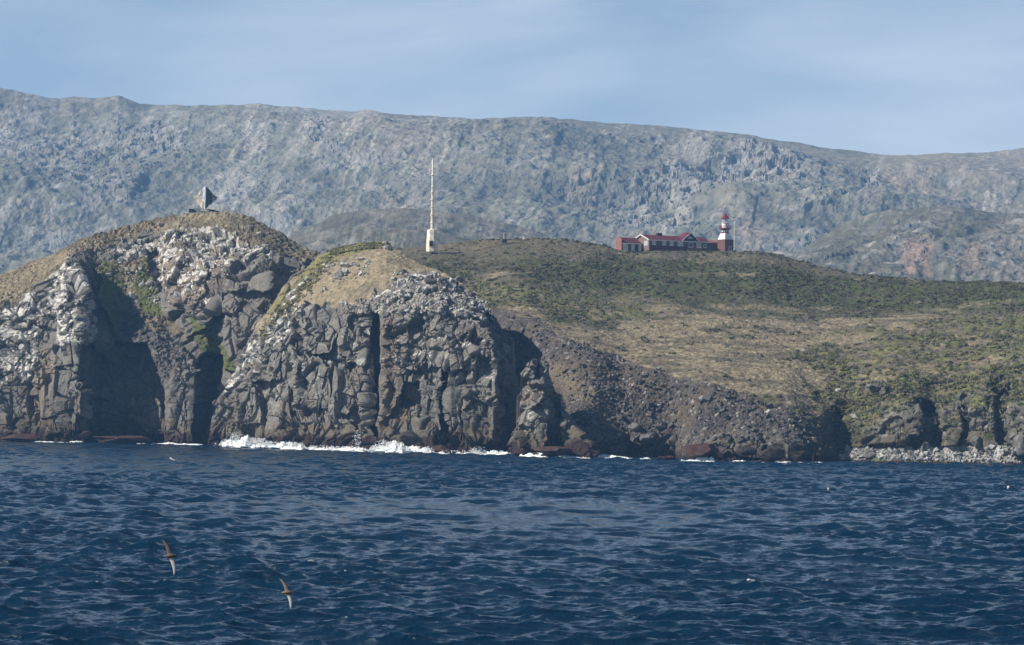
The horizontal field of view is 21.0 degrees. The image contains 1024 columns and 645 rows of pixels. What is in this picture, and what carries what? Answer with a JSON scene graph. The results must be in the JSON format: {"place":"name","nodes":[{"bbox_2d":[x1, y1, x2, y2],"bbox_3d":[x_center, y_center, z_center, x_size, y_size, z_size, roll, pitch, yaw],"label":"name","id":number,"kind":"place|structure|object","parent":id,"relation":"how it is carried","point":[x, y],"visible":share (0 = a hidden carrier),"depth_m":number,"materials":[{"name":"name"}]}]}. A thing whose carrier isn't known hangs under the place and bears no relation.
{"place":"outdoors","nodes":[
{"label":"outdoors","id":0,"kind":"place"},
{"bbox_2d":[0,211,321,444],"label":"headland","id":1,"kind":"structure","parent":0,"point":[76,364],"depth_m":894.40,"materials":[{"name":"grey stone"}]},
{"bbox_2d":[1,434,38,440],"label":"shore rock","id":2,"kind":"object","parent":1,"relation":"on","point":[23,437],"visible":0.99,"depth_m":870.60,"materials":[{"name":"brown stone"}]},
{"bbox_2d":[94,436,149,443],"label":"shore rock","id":3,"kind":"object","parent":1,"relation":"on","point":[122,439],"visible":0.94,"depth_m":859.93,"materials":[{"name":"stone"}]},
{"bbox_2d":[122,244,129,249],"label":"boulder","id":4,"kind":"object","parent":1,"relation":"on","point":[126,246],"visible":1,"depth_m":940.63,"materials":[{"name":"grey stone"}]},
{"bbox_2d":[127,291,136,298],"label":"boulder","id":5,"kind":"object","parent":1,"relation":"on","point":[131,295],"visible":1,"depth_m":916.48,"materials":[{"name":"grey stone"}]},
{"bbox_2d":[189,208,219,212],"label":"stone platform","id":6,"kind":"structure","parent":1,"relation":"on","point":[197,210],"depth_m":957.45,"materials":[{"name":"stone"}]},
{"bbox_2d":[193,187,216,212],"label":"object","id":7,"kind":"object","parent":6,"relation":"on","point":[210,197],"visible":1,"depth_m":956.59,"materials":[{"name":"grey metal"}]},
{"bbox_2d":[162,539,177,574],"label":"seabird","id":8,"kind":"object","parent":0,"point":[170,556],"visible":1,"depth_m":84.78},
{"bbox_2d":[279,578,293,608],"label":"seabird","id":9,"kind":"object","parent":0,"point":[287,592],"visible":1,"depth_m":84.76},
{"bbox_2d":[205,241,519,453],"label":"sea cliff","id":10,"kind":"structure","parent":0,"point":[328,370],"depth_m":808.12,"materials":[{"name":"grey stone"}]},
{"bbox_2d":[113,232,493,384],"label":"white stones","id":11,"kind":"object","parent":10,"relation":"on","point":[401,282],"visible":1,"depth_m":844.58,"materials":[{"name":"white stone"}]},
{"bbox_2d":[255,241,390,341],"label":"tussock grass","id":12,"kind":"structure","parent":10,"relation":"on","point":[358,246],"depth_m":861.37,"materials":[{"name":"green plant"}]},
{"bbox_2d":[334,270,342,278],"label":"boulder","id":13,"kind":"object","parent":10,"relation":"on","point":[338,273],"visible":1,"depth_m":846.40,"materials":[{"name":"grey stone"}]},
{"bbox_2d":[340,262,349,266],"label":"boulder","id":14,"kind":"object","parent":10,"relation":"on","point":[346,264],"visible":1,"depth_m":855.62,"materials":[{"name":"grey stone"}]},
{"bbox_2d":[425,278,436,283],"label":"boulder","id":15,"kind":"object","parent":10,"relation":"on","point":[430,281],"visible":1,"depth_m":815.35,"materials":[{"name":"grey stone"}]},
{"bbox_2d":[454,275,462,282],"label":"boulder","id":16,"kind":"object","parent":10,"relation":"on","point":[459,278],"visible":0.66,"depth_m":830.11,"materials":[{"name":"grey stone"}]},
{"bbox_2d":[477,303,483,309],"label":"boulder","id":17,"kind":"object","parent":10,"relation":"on","point":[480,306],"visible":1,"depth_m":804.60,"materials":[{"name":"grey stone"}]},
{"bbox_2d":[219,437,510,453],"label":"sea foam","id":18,"kind":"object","parent":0,"point":[291,445],"depth_m":795.51,"materials":[{"name":"liquid"}]},
{"bbox_2d":[293,226,479,252],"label":"hill","id":19,"kind":"structure","parent":0,"point":[324,241],"depth_m":2038.41,"materials":[{"name":"grey stone"}]},
{"bbox_2d":[288,208,560,239],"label":"foothill","id":20,"kind":"structure","parent":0,"point":[466,225],"depth_m":2403.22,"materials":[{"name":"grey stone"}]},
{"bbox_2d":[0,441,1023,644],"bbox_3d":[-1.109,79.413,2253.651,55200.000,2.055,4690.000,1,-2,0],"label":"sea","id":21,"kind":"structure","parent":0,"point":[505,549],"depth_m":275.81,"materials":[{"name":"liquid"}]},
{"bbox_2d":[215,432,243,445],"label":"spray","id":22,"kind":"object","parent":21,"relation":"on","point":[237,437],"visible":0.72,"depth_m":833.53,"materials":[{"name":"liquid"}]},
{"bbox_2d":[352,430,360,448],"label":"spray","id":23,"kind":"object","parent":21,"relation":"on","point":[356,440],"visible":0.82,"depth_m":796.54,"materials":[{"name":"liquid"}]},
{"bbox_2d":[365,440,388,451],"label":"spray","id":24,"kind":"object","parent":21,"relation":"on","point":[383,443],"visible":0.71,"depth_m":777.80,"materials":[{"name":"liquid"}]},
{"bbox_2d":[14,435,821,462],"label":"surf","id":25,"kind":"structure","parent":21,"relation":"on","point":[529,454],"depth_m":775.97,"materials":[{"name":"liquid"}]},
{"bbox_2d":[430,445,474,452],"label":"shore rock","id":26,"kind":"object","parent":21,"relation":"in","point":[440,448],"visible":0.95,"depth_m":769.19,"materials":[{"name":"stone"}]},
{"bbox_2d":[240,446,706,461],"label":"churned water","id":27,"kind":"structure","parent":21,"relation":"on","point":[394,451],"depth_m":772.93,"materials":[{"name":"white liquid"}]},
{"bbox_2d":[469,447,484,453],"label":"spray","id":28,"kind":"object","parent":21,"relation":"on","point":[479,450],"visible":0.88,"depth_m":765.74,"materials":[{"name":"liquid"}]},
{"bbox_2d":[656,456,675,459],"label":"shore rock","id":29,"kind":"object","parent":21,"relation":"in","point":[667,458],"visible":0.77,"depth_m":721.38,"materials":[{"name":"grey stone"}]},
{"bbox_2d":[683,443,718,457],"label":"shore rock","id":30,"kind":"object","parent":21,"relation":"in","point":[702,450],"visible":1,"depth_m":704.34,"materials":[{"name":"brown stone"}]},
{"bbox_2d":[0,88,1023,273],"bbox_3d":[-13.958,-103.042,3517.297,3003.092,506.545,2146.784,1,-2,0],"label":"mountain","id":31,"kind":"structure","parent":0,"point":[73,169],"depth_m":3467.60,"materials":[{"name":"grey stone"}]},
{"bbox_2d":[0,0,1023,154],"label":"sky","id":32,"kind":"structure","parent":0,"point":[882,77],"materials":[{"name":"blue"}]},
{"bbox_2d":[396,238,1023,464],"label":"hillside","id":33,"kind":"structure","parent":0,"point":[714,351],"depth_m":814.71,"materials":[{"name":"green plant"}]},
{"bbox_2d":[398,430,422,445],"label":"shore rock","id":34,"kind":"object","parent":33,"relation":"on","point":[408,437],"visible":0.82,"depth_m":774.95,"materials":[{"name":"grey stone"}]},
{"bbox_2d":[426,159,436,251],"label":"tall mast","id":35,"kind":"object","parent":33,"relation":"on","point":[431,243],"visible":1,"depth_m":1025.21,"materials":[{"name":"white metal"}]},
{"bbox_2d":[121,308,831,448],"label":"dark scree","id":36,"kind":"structure","parent":33,"relation":"on","point":[648,404],"depth_m":772.04,"materials":[{"name":"stone"}]},
{"bbox_2d":[502,232,506,242],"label":"concrete marker","id":37,"kind":"object","parent":33,"relation":"on","point":[504,239],"visible":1,"depth_m":1030.61,"materials":[{"name":"grey concrete"}]},
{"bbox_2d":[506,358,599,458],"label":"rock pinnacle","id":38,"kind":"object","parent":33,"relation":"on","point":[544,418],"visible":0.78,"depth_m":744.32,"materials":[{"name":"grey stone"}]},
{"bbox_2d":[534,446,572,454],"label":"shore rock","id":39,"kind":"object","parent":33,"relation":"on","point":[550,450],"visible":1,"depth_m":731.13,"materials":[{"name":"brown stone"}]},
{"bbox_2d":[628,423,640,431],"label":"boulder","id":40,"kind":"object","parent":33,"relation":"on","point":[634,427],"visible":1,"depth_m":760.00,"materials":[{"name":"grey stone"}]},
{"bbox_2d":[639,434,650,441],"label":"boulder","id":41,"kind":"object","parent":33,"relation":"on","point":[645,437],"visible":1,"depth_m":756.34,"materials":[{"name":"grey stone"}]},
{"bbox_2d":[616,232,716,251],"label":"brick house","id":42,"kind":"structure","parent":33,"relation":"on","point":[686,241],"depth_m":1044.19,"materials":[{"name":"red brick"}]},
{"bbox_2d":[623,244,627,250],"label":"window","id":43,"kind":"structure","parent":42,"relation":"in","point":[625,246],"depth_m":1041.02,"materials":[{"name":"glass"}]},
{"bbox_2d":[395,239,1023,452],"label":"green shrubs","id":44,"kind":"object","parent":33,"relation":"on","point":[892,387],"visible":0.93,"depth_m":788.95,"materials":[{"name":"green plant"}]},
{"bbox_2d":[398,238,1023,458],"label":"dark shrubs","id":45,"kind":"object","parent":33,"relation":"on","point":[764,277],"visible":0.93,"depth_m":937.19,"materials":[{"name":"green plant"}]},
{"bbox_2d":[711,453,723,459],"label":"shore rock","id":46,"kind":"object","parent":33,"relation":"on","point":[718,456],"visible":1,"depth_m":704.12,"materials":[{"name":"grey stone"}]},
{"bbox_2d":[717,211,732,250],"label":"lighthouse","id":47,"kind":"object","parent":33,"relation":"on","point":[725,241],"visible":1,"depth_m":1049.63,"materials":[{"name":"white paint"}]},
{"bbox_2d":[736,445,756,456],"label":"shore rock","id":48,"kind":"object","parent":33,"relation":"on","point":[746,450],"visible":1,"depth_m":710.90,"materials":[{"name":"grey stone"}]},
{"bbox_2d":[476,237,1023,283],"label":"ridge scrub","id":49,"kind":"object","parent":33,"relation":"on","point":[769,253],"visible":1,"depth_m":1025.23,"materials":[{"name":"green plant"}]},
{"bbox_2d":[758,447,784,461],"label":"shore rock","id":50,"kind":"object","parent":33,"relation":"on","point":[772,454],"visible":1,"depth_m":708.67,"materials":[{"name":"grey stone"}]},
{"bbox_2d":[790,451,809,460],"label":"shore rock","id":51,"kind":"object","parent":33,"relation":"on","point":[798,455],"visible":1,"depth_m":707.78,"materials":[{"name":"grey stone"}]},
{"bbox_2d":[850,414,858,418],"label":"boulder","id":52,"kind":"object","parent":33,"relation":"on","point":[854,416],"visible":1,"depth_m":757.90,"materials":[{"name":"grey stone"}]},
{"bbox_2d":[864,450,874,458],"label":"boulder","id":53,"kind":"object","parent":33,"relation":"on","point":[869,454],"visible":1,"depth_m":735.10,"materials":[{"name":"grey stone"}]},
{"bbox_2d":[866,384,880,392],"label":"boulder","id":54,"kind":"object","parent":33,"relation":"on","point":[873,388],"visible":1,"depth_m":762.31,"materials":[{"name":"grey stone"}]},
{"bbox_2d":[893,449,900,454],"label":"boulder","id":55,"kind":"object","parent":33,"relation":"on","point":[896,451],"visible":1,"depth_m":732.13,"materials":[{"name":"grey stone"}]},
{"bbox_2d":[908,451,919,455],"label":"boulder","id":56,"kind":"object","parent":33,"relation":"on","point":[911,453],"visible":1,"depth_m":731.71,"materials":[{"name":"grey stone"}]},
{"bbox_2d":[920,442,929,451],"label":"boulder","id":57,"kind":"object","parent":33,"relation":"on","point":[925,446],"visible":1,"depth_m":733.85,"materials":[{"name":"grey stone"}]},
{"bbox_2d":[845,443,1023,463],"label":"beach stones","id":58,"kind":"object","parent":33,"relation":"on","point":[996,453],"visible":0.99,"depth_m":730.86,"materials":[{"name":"grey stone"}]},
{"bbox_2d":[970,436,982,448],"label":"boulder","id":59,"kind":"object","parent":33,"relation":"on","point":[976,442],"visible":1,"depth_m":731.13,"materials":[{"name":"grey stone"}]},
{"bbox_2d":[1013,434,1023,456],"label":"boulder","id":60,"kind":"object","parent":33,"relation":"on","point":[1018,441],"visible":1,"depth_m":718.61,"materials":[{"name":"grey stone"}]},
{"bbox_2d":[746,205,1023,282],"bbox_3d":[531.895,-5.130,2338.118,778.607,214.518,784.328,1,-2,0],"label":"mountain spur","id":61,"kind":"structure","parent":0,"point":[944,242],"depth_m":2282.04,"materials":[{"name":"grey stone"}]}
]}

